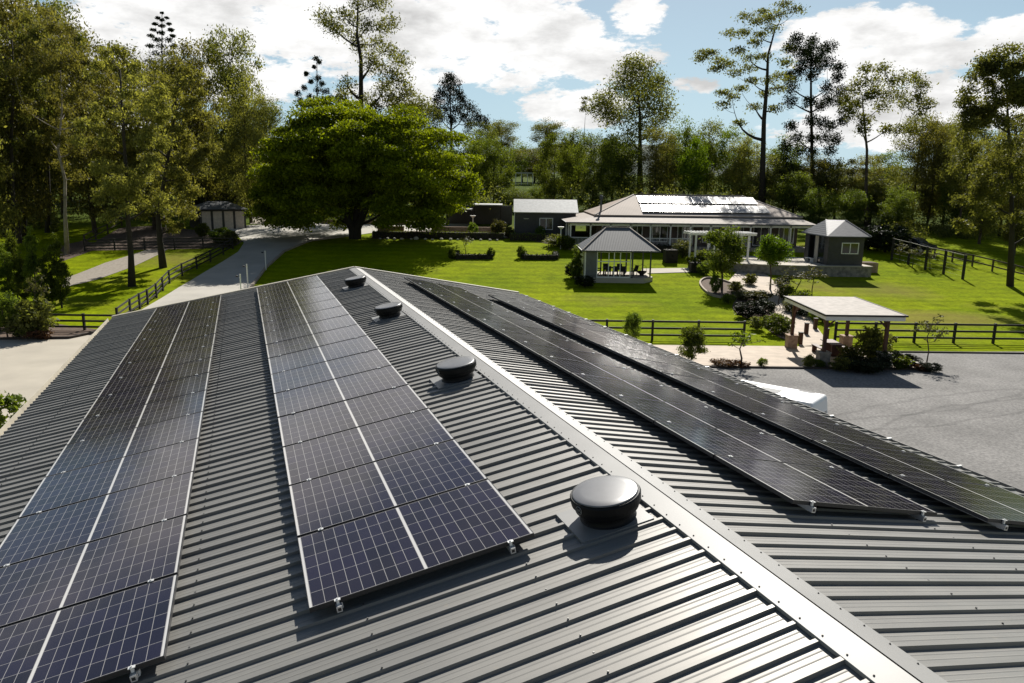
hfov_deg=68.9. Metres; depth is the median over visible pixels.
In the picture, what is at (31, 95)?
gum tree
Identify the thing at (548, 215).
cottage
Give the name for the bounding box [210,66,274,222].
gum tree
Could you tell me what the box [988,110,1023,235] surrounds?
tree
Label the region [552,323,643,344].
solar panel
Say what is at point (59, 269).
conifer
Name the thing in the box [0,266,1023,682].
barn
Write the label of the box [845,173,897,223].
tree
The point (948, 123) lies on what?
gum tree
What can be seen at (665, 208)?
house solar panel
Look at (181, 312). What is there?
solar panel
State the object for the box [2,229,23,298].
conifer
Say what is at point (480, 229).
brick wall
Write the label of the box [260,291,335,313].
solar panel
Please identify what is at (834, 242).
pool house
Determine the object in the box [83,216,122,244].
fence
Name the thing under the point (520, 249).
shrub
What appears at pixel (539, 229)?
shrub
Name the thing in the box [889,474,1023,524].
solar panel
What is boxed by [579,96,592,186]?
gum tree
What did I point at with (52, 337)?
kerb
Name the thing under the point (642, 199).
house solar panel
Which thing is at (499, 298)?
solar panel
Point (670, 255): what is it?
hedge
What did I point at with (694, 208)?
house solar panel
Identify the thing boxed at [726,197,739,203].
house solar panel
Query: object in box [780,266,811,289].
shrub
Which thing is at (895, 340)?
shrub
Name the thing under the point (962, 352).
kerb
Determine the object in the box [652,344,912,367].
footpath
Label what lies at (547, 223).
window
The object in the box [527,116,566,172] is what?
gum tree
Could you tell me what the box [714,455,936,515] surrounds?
solar panel
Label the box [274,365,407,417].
solar panel
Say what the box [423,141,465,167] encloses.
tree
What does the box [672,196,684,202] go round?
house solar panel
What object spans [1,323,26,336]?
shrub
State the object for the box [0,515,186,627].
solar panel
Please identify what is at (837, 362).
shrub
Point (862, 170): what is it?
gum tree
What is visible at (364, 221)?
brick wall
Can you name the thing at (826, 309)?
picnic shelter
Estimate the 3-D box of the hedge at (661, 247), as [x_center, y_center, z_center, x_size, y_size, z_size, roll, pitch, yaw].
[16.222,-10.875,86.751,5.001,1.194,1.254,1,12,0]
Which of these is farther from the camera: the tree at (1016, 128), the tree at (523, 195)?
the tree at (523, 195)
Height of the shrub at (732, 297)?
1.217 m
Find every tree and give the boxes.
[0,0,57,242]
[0,3,118,254]
[0,5,31,236]
[0,8,65,239]
[0,20,25,241]
[0,22,56,245]
[0,290,20,336]
[1,296,59,337]
[2,0,92,217]
[2,103,45,209]
[11,0,89,232]
[20,0,114,216]
[25,267,49,313]
[26,18,143,232]
[66,44,180,286]
[70,35,152,212]
[100,64,193,229]
[130,61,225,267]
[141,43,214,205]
[157,32,238,201]
[181,114,239,189]
[199,24,271,203]
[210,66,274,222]
[236,94,285,181]
[242,94,487,238]
[304,0,431,115]
[382,101,410,185]
[400,90,446,199]
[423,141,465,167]
[455,130,499,199]
[461,120,499,195]
[473,136,519,202]
[477,119,528,173]
[495,187,520,207]
[496,151,530,181]
[506,141,536,181]
[510,190,533,203]
[521,147,551,182]
[522,183,546,198]
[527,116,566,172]
[532,131,577,199]
[548,138,592,198]
[553,126,590,199]
[570,130,620,208]
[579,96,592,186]
[584,50,683,194]
[595,135,637,199]
[596,131,646,200]
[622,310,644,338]
[632,123,683,194]
[648,133,686,193]
[659,115,716,194]
[675,324,710,360]
[676,136,713,194]
[692,0,810,202]
[693,115,728,195]
[698,224,750,289]
[709,125,756,195]
[717,128,771,196]
[728,330,765,361]
[742,151,791,207]
[752,233,795,289]
[759,133,808,205]
[772,171,818,213]
[793,150,839,214]
[798,186,843,223]
[812,157,862,218]
[829,188,872,224]
[834,58,938,226]
[840,153,886,211]
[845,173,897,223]
[861,149,911,214]
[875,183,923,225]
[883,113,949,220]
[907,111,964,227]
[911,314,948,362]
[919,122,977,222]
[926,111,958,213]
[932,176,976,230]
[933,112,1005,232]
[944,39,1023,286]
[956,129,1019,243]
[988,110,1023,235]
[993,148,1023,254]
[996,107,1023,187]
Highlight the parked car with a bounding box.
[900,237,936,252]
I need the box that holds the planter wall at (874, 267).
[862,261,878,272]
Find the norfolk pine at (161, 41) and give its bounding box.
[143,11,179,63]
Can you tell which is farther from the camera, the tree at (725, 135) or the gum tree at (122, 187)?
the tree at (725, 135)
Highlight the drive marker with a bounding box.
[242,264,248,287]
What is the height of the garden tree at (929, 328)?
3.707 m
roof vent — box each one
[342,275,368,290]
[371,302,405,322]
[429,356,482,389]
[556,475,653,543]
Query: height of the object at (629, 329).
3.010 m
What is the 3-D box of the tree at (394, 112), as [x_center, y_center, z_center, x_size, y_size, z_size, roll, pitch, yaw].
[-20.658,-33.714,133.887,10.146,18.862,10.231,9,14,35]
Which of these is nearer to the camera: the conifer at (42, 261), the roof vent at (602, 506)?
the roof vent at (602, 506)
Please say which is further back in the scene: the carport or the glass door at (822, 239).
the carport
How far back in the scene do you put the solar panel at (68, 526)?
7.33 m
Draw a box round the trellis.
[890,238,966,279]
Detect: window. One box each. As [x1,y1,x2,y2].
[539,218,552,229]
[627,226,642,235]
[652,226,667,241]
[702,227,718,242]
[728,227,743,237]
[778,228,794,243]
[841,243,858,253]
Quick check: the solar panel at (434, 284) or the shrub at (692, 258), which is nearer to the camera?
the solar panel at (434, 284)
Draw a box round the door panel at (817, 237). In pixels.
[813,235,818,262]
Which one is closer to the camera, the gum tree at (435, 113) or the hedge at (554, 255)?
the hedge at (554, 255)
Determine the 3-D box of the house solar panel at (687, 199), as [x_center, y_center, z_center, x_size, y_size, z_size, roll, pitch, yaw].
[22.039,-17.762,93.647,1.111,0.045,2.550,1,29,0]
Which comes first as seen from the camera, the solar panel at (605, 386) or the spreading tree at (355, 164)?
the solar panel at (605, 386)
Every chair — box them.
[605,266,610,275]
[612,266,618,275]
[620,266,625,275]
[630,265,638,275]
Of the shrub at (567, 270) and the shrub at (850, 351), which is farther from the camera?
the shrub at (567, 270)
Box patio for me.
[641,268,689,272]
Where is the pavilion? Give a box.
[515,172,533,184]
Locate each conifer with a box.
[0,242,18,298]
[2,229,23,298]
[11,250,32,303]
[20,225,45,298]
[37,247,55,304]
[45,231,72,307]
[568,244,583,277]
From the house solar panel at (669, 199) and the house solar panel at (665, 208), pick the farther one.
the house solar panel at (669, 199)
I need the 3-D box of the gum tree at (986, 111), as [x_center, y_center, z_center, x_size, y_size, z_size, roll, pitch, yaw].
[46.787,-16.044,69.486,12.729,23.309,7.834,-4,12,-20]
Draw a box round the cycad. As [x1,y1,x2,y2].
[901,354,923,368]
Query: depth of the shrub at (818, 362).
42.65 m
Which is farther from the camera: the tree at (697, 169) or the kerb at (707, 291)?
the tree at (697, 169)
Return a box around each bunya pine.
[294,55,333,109]
[430,72,493,148]
[772,28,851,215]
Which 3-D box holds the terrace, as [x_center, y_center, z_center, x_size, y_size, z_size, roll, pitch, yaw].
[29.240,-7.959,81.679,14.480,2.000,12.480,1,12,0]
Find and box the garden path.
[727,272,822,345]
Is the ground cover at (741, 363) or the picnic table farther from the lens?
the picnic table
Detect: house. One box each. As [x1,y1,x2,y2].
[561,194,815,251]
[801,219,871,265]
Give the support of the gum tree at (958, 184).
on the ground at (981, 294)
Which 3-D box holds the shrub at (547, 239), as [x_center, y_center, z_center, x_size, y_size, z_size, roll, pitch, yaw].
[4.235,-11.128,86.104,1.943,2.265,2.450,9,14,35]
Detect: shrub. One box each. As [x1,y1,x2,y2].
[0,390,26,428]
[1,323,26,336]
[19,327,54,339]
[194,222,209,236]
[207,227,235,242]
[219,230,240,245]
[447,249,456,258]
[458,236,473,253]
[467,222,478,231]
[486,247,495,257]
[490,219,506,232]
[503,226,514,236]
[516,245,525,257]
[534,226,545,233]
[542,235,557,251]
[543,234,568,245]
[555,235,576,249]
[564,265,578,277]
[575,275,595,286]
[672,238,691,256]
[685,255,698,266]
[688,249,710,260]
[696,261,711,274]
[709,273,721,291]
[719,293,736,303]
[726,281,743,290]
[731,290,755,299]
[732,300,764,317]
[741,273,757,284]
[745,290,774,300]
[747,316,764,329]
[752,298,776,315]
[757,357,767,365]
[759,312,795,334]
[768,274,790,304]
[773,284,795,298]
[774,277,790,285]
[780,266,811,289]
[781,300,791,311]
[789,304,811,314]
[791,289,812,295]
[801,264,826,295]
[801,353,814,366]
[807,312,831,321]
[812,359,825,366]
[828,356,852,371]
[836,344,865,363]
[838,355,893,373]
[855,325,894,357]
[860,225,887,249]
[865,223,915,251]
[875,349,904,366]
[880,331,900,349]
[888,355,912,369]
[919,362,943,371]
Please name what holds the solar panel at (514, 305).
on the mounting rail at (1001, 526)
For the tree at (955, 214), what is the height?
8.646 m
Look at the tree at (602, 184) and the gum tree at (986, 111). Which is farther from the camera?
the tree at (602, 184)
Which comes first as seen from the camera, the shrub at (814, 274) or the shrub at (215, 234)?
the shrub at (814, 274)
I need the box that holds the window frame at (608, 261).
[596,252,630,277]
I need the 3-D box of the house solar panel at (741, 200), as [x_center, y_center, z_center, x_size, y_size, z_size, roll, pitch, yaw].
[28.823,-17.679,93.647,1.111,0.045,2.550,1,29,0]
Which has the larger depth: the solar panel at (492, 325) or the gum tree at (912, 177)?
the gum tree at (912, 177)
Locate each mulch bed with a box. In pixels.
[0,324,96,336]
[86,226,242,250]
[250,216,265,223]
[372,231,562,245]
[701,279,736,295]
[733,299,789,338]
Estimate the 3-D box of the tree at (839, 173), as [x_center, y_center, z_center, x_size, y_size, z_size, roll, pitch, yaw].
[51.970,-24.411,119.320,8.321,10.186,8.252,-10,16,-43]
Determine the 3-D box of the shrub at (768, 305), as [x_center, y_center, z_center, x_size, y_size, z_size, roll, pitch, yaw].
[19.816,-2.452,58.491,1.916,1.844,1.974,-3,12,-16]
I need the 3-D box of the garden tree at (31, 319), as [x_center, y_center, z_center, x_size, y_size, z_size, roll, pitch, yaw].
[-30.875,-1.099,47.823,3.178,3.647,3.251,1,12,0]
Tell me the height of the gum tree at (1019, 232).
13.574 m
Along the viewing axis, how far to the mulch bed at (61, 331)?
50.18 m
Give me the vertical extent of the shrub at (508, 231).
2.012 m
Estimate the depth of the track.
75.27 m
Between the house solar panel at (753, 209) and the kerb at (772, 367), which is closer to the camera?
the kerb at (772, 367)
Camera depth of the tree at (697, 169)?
123.78 m
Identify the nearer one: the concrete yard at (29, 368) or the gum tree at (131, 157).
the concrete yard at (29, 368)
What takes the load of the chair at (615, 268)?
on the gazebo
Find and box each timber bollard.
[798,332,803,343]
[804,322,809,333]
[813,318,818,328]
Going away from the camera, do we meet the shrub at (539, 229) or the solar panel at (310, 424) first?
the solar panel at (310, 424)
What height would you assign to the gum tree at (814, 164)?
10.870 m
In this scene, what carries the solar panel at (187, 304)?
on the mounting rail
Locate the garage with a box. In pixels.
[189,201,247,229]
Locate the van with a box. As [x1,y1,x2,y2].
[745,380,827,413]
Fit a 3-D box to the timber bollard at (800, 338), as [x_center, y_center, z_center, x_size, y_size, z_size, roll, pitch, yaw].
[18.949,-0.227,49.010,0.280,0.800,0.280,1,12,0]
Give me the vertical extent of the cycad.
0.899 m
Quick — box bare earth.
[60,241,91,260]
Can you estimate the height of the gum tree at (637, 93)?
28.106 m
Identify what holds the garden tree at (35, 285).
on the mulch bed at (61, 331)
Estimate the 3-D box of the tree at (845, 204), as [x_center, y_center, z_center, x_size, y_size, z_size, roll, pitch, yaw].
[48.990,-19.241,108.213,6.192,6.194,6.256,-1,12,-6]
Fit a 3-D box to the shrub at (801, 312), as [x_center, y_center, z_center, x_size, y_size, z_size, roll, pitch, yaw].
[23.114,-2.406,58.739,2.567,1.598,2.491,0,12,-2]
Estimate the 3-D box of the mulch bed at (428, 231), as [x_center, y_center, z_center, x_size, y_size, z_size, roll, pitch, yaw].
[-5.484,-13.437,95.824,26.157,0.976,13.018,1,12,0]
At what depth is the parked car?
87.38 m
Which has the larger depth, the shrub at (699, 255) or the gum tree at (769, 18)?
the gum tree at (769, 18)
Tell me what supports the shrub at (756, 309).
on the mulch bed at (782, 336)
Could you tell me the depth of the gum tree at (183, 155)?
73.33 m
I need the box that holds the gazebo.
[576,227,660,282]
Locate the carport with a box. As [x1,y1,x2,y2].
[446,203,511,223]
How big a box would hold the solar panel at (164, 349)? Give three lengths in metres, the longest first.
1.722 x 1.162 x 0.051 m
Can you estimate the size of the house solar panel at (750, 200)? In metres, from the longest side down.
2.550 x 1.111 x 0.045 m
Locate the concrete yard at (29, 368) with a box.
[0,334,91,422]
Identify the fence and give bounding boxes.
[3,313,116,329]
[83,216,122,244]
[83,237,233,250]
[115,239,231,314]
[590,319,745,339]
[833,321,1023,343]
[933,247,1023,274]
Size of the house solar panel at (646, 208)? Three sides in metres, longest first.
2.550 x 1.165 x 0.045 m
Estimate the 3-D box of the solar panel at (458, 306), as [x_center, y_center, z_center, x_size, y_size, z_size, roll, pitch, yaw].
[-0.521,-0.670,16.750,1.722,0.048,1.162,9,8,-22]
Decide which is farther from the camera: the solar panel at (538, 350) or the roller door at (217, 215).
the roller door at (217, 215)
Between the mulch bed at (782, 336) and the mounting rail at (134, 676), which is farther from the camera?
the mulch bed at (782, 336)
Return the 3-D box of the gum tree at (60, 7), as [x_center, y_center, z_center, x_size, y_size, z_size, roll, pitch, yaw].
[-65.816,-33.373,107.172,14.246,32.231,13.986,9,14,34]
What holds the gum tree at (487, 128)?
on the ground at (981, 294)
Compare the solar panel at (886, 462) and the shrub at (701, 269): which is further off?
the shrub at (701, 269)
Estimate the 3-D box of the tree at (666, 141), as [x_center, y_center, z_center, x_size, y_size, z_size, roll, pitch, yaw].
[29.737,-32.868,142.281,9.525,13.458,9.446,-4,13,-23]
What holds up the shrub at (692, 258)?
on the ground at (981, 294)
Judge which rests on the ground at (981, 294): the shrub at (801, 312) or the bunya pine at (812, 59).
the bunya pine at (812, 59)
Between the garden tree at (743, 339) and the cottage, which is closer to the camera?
the garden tree at (743, 339)
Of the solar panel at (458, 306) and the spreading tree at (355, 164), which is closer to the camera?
the solar panel at (458, 306)
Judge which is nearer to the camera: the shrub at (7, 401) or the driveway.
the shrub at (7, 401)
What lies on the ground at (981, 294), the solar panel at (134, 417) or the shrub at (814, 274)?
the shrub at (814, 274)
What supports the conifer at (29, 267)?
on the ground at (981, 294)
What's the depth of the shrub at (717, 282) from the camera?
67.30 m
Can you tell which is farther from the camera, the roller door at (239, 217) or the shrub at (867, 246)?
the roller door at (239, 217)
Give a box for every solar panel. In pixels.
[0,471,193,567]
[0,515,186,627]
[0,574,177,682]
[18,438,199,518]
[45,411,203,476]
[66,390,206,444]
[83,372,209,418]
[97,357,211,397]
[109,344,213,379]
[119,334,215,364]
[128,324,216,351]
[135,315,218,340]
[141,308,219,331]
[147,301,220,322]
[152,295,221,314]
[257,275,320,292]
[257,280,324,298]
[258,285,329,305]
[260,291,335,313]
[261,298,341,322]
[262,305,348,332]
[264,314,357,344]
[266,324,366,357]
[268,335,378,373]
[271,349,391,393]
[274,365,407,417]
[278,384,427,446]
[283,408,453,485]
[289,439,487,537]
[297,479,534,612]
[404,277,470,292]
[413,282,483,298]
[423,288,496,304]
[433,294,513,312]
[445,301,530,320]
[459,309,552,330]
[475,318,574,341]
[488,294,558,310]
[494,329,602,354]
[501,300,575,317]
[515,341,634,369]
[516,307,596,325]
[533,315,618,334]
[540,355,669,386]
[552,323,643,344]
[570,373,716,408]
[574,333,673,356]
[599,344,705,369]
[607,394,773,435]
[628,357,743,384]
[637,196,648,202]
[640,204,652,211]
[646,196,657,202]
[650,205,662,211]
[654,421,843,468]
[655,196,666,202]
[660,205,671,211]
[662,373,791,403]
[663,196,675,202]
[669,205,681,211]
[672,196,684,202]
[679,205,691,211]
[682,197,693,202]
[688,205,701,211]
[691,197,702,203]
[698,205,711,212]
[699,197,711,203]
[702,391,846,425]
[707,205,721,212]
[708,197,721,203]
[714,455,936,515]
[717,197,730,203]
[717,205,731,212]
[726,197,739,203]
[727,206,740,212]
[735,197,748,203]
[737,206,750,212]
[744,197,757,203]
[746,206,760,212]
[751,413,913,452]
[756,206,769,212]
[812,440,997,486]
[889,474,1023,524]
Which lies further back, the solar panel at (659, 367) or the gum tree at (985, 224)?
the gum tree at (985, 224)
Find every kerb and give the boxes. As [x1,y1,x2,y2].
[0,331,94,339]
[249,236,345,287]
[699,277,748,298]
[705,365,932,369]
[900,351,1023,353]
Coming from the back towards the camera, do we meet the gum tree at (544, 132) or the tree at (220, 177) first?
the gum tree at (544, 132)
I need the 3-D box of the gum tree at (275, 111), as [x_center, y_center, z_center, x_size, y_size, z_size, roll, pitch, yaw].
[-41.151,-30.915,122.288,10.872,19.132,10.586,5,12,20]
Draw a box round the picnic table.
[820,339,844,356]
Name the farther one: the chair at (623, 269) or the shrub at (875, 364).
the chair at (623, 269)
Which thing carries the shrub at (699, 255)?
on the ground at (981, 294)
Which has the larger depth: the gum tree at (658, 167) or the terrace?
the gum tree at (658, 167)
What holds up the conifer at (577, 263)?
on the ground at (981, 294)
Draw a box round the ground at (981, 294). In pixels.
[0,174,1023,361]
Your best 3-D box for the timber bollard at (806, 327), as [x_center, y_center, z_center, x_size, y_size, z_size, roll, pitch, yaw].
[20.599,-0.917,52.195,0.280,0.800,0.280,1,12,0]
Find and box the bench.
[811,344,826,351]
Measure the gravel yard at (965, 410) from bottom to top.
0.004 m
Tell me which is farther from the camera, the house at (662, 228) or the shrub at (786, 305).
the house at (662, 228)
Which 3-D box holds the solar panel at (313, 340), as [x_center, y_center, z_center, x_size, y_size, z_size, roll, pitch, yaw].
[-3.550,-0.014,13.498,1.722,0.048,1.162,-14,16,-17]
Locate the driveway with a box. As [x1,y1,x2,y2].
[143,223,469,308]
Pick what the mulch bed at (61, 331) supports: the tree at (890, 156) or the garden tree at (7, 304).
the garden tree at (7, 304)
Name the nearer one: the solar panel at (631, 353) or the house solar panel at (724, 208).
the solar panel at (631, 353)
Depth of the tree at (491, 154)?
130.14 m
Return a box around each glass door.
[677,227,692,242]
[752,228,768,245]
[817,236,824,263]
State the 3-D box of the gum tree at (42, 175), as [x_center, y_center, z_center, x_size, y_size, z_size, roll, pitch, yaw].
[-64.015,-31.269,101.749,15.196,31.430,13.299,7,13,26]
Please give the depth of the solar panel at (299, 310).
16.70 m
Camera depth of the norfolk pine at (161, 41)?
141.08 m
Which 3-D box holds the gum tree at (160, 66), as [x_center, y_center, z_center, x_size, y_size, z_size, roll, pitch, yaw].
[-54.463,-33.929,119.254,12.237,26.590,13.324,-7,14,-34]
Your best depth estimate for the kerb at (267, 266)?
82.39 m
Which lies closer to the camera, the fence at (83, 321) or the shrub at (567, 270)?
the fence at (83, 321)
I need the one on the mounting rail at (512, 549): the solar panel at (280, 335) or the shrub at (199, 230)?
the solar panel at (280, 335)
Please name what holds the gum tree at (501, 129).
on the ground at (981, 294)
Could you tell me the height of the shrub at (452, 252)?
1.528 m
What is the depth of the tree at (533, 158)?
205.45 m
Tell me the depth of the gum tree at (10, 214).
78.73 m
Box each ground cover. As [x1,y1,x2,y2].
[709,358,735,367]
[725,359,750,367]
[911,362,929,371]
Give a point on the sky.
(524, 62)
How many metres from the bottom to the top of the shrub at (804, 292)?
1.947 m
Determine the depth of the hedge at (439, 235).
94.11 m
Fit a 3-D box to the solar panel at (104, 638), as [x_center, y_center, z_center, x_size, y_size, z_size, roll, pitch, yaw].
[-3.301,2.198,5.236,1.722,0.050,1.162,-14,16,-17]
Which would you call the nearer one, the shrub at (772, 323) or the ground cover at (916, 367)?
the ground cover at (916, 367)
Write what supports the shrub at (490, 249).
on the ground at (981, 294)
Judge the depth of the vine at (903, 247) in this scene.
82.90 m
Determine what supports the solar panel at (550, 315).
on the mounting rail at (1001, 526)
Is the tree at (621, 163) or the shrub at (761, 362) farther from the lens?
the tree at (621, 163)
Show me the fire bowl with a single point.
(641, 273)
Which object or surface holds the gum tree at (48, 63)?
on the ground at (981, 294)
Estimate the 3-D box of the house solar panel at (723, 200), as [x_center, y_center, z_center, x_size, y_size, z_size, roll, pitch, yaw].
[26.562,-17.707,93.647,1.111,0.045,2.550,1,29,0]
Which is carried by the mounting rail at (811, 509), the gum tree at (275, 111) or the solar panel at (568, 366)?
the solar panel at (568, 366)
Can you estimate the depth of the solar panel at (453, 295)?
18.88 m
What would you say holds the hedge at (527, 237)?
on the mulch bed at (428, 231)
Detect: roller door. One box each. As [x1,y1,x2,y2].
[201,211,211,229]
[213,211,222,228]
[224,211,233,228]
[235,211,244,228]
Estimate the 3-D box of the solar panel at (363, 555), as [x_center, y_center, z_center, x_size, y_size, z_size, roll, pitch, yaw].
[-0.815,1.578,6.013,1.722,0.050,1.162,-14,16,-17]
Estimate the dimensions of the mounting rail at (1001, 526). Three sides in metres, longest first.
15.226 x 0.056 x 0.053 m
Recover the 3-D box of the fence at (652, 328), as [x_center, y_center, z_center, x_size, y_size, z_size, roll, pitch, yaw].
[7.860,-0.742,49.848,15.440,1.480,0.193,1,12,0]
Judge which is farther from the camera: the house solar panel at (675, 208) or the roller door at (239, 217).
the roller door at (239, 217)
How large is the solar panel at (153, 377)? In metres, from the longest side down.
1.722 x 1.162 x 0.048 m
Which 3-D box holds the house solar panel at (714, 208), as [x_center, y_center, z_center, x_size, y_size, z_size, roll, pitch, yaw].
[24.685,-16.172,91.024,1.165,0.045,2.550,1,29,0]
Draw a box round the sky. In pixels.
[5,0,1023,168]
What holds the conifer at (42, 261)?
on the ground at (981, 294)
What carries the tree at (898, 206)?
on the ground at (981, 294)
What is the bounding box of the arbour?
[683,230,756,261]
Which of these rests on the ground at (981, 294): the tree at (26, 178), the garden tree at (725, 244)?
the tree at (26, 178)
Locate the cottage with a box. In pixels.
[514,199,578,236]
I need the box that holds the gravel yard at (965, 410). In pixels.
[712,353,1023,490]
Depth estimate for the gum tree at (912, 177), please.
113.67 m
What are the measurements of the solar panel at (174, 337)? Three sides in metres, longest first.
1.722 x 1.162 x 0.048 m
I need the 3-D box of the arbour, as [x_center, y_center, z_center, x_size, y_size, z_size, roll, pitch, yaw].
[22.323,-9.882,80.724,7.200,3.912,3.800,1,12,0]
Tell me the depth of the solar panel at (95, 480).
8.40 m
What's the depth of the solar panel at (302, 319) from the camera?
15.62 m
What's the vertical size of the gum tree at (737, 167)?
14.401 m
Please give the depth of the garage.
99.70 m
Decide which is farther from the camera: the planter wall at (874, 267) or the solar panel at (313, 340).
the planter wall at (874, 267)
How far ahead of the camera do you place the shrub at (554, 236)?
88.80 m
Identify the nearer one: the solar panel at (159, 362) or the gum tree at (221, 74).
the solar panel at (159, 362)
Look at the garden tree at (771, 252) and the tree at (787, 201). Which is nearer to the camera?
the garden tree at (771, 252)
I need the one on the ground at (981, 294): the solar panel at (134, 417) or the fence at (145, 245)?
the fence at (145, 245)
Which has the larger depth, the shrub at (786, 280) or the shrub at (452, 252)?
the shrub at (452, 252)
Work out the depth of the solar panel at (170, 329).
16.99 m
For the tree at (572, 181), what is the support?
on the ground at (981, 294)
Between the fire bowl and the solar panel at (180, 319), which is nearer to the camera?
the solar panel at (180, 319)
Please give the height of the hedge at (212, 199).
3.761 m
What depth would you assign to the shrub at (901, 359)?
42.22 m
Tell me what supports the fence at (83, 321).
on the ground at (981, 294)
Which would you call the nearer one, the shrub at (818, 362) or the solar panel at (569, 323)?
the solar panel at (569, 323)
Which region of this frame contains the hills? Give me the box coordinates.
[458,143,974,176]
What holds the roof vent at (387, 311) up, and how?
on the barn
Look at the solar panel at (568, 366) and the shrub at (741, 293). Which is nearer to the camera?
the solar panel at (568, 366)
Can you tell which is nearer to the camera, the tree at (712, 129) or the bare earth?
the bare earth
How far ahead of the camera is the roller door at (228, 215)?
99.89 m
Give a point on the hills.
(662, 171)
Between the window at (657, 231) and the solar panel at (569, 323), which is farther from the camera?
the window at (657, 231)
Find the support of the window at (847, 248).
in the pool house at (834, 242)
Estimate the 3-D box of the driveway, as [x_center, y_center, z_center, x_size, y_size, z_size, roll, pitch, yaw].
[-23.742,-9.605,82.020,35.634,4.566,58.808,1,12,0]
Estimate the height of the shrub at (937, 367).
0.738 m
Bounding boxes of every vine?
[895,241,908,261]
[903,246,922,267]
[925,248,939,269]
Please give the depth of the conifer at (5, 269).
59.35 m
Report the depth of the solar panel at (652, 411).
9.22 m
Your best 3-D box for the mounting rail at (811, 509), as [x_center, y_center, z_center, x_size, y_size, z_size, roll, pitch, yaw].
[-0.179,-0.162,13.906,0.056,0.057,16.384,-3,12,-19]
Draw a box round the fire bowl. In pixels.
[637,264,646,275]
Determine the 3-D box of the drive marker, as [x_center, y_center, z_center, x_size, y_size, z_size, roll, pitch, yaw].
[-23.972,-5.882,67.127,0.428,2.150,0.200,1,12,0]
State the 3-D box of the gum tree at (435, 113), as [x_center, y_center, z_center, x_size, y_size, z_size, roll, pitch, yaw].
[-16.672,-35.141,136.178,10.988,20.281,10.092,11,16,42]
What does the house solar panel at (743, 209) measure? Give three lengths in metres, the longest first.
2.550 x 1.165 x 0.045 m
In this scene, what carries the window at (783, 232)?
in the house at (662, 228)
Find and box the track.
[64,249,166,286]
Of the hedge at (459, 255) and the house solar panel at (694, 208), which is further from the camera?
the house solar panel at (694, 208)
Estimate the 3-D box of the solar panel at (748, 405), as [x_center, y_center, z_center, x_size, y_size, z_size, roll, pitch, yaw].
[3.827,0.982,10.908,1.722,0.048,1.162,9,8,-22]
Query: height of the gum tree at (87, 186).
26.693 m
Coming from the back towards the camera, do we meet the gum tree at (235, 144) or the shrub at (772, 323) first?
the gum tree at (235, 144)
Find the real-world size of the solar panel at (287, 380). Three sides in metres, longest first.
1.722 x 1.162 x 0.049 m
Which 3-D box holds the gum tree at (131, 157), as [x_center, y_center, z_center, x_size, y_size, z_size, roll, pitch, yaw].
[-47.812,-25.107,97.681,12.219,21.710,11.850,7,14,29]
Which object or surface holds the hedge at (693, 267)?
on the ground at (981, 294)
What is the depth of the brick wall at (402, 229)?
96.71 m
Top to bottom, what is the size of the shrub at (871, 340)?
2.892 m
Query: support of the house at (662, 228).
on the ground at (981, 294)
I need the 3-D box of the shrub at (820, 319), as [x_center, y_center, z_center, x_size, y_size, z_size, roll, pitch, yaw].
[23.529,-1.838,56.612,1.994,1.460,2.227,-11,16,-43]
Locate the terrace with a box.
[709,256,872,276]
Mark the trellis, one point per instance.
(926, 260)
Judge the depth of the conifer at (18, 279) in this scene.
59.04 m
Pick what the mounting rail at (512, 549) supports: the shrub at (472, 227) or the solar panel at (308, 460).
the solar panel at (308, 460)
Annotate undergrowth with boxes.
[0,174,1022,239]
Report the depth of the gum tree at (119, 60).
111.68 m
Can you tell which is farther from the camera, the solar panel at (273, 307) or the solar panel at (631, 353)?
the solar panel at (273, 307)
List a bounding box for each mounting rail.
[129,669,140,682]
[335,602,343,612]
[498,300,1007,529]
[506,544,515,553]
[797,504,815,512]
[908,514,926,521]
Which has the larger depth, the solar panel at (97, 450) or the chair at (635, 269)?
the chair at (635, 269)
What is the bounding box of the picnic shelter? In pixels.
[783,296,908,367]
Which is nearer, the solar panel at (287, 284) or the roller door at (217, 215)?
the solar panel at (287, 284)
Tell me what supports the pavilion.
on the ground at (981, 294)
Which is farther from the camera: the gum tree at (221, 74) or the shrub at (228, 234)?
the gum tree at (221, 74)
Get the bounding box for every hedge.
[187,188,255,210]
[372,230,504,238]
[454,250,494,259]
[509,232,549,240]
[520,250,559,259]
[634,244,672,252]
[662,247,678,262]
[689,260,702,272]
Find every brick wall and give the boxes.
[321,220,406,224]
[378,226,403,231]
[433,227,506,232]
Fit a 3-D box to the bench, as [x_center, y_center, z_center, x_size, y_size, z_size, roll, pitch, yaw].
[18.995,0.535,46.231,0.320,0.470,1.600,1,12,0]
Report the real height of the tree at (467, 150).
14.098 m
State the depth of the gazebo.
71.48 m
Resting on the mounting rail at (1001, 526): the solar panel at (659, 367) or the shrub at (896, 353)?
the solar panel at (659, 367)
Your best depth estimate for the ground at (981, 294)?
72.99 m
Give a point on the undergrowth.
(943, 231)
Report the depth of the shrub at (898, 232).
86.91 m
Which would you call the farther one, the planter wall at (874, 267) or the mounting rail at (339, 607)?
the planter wall at (874, 267)
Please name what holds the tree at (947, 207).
on the ground at (981, 294)
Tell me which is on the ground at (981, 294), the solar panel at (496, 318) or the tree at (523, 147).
the tree at (523, 147)
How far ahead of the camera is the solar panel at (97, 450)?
9.48 m
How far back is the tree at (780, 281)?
62.55 m
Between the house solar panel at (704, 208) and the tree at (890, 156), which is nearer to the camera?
the house solar panel at (704, 208)
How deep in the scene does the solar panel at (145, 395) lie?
11.62 m

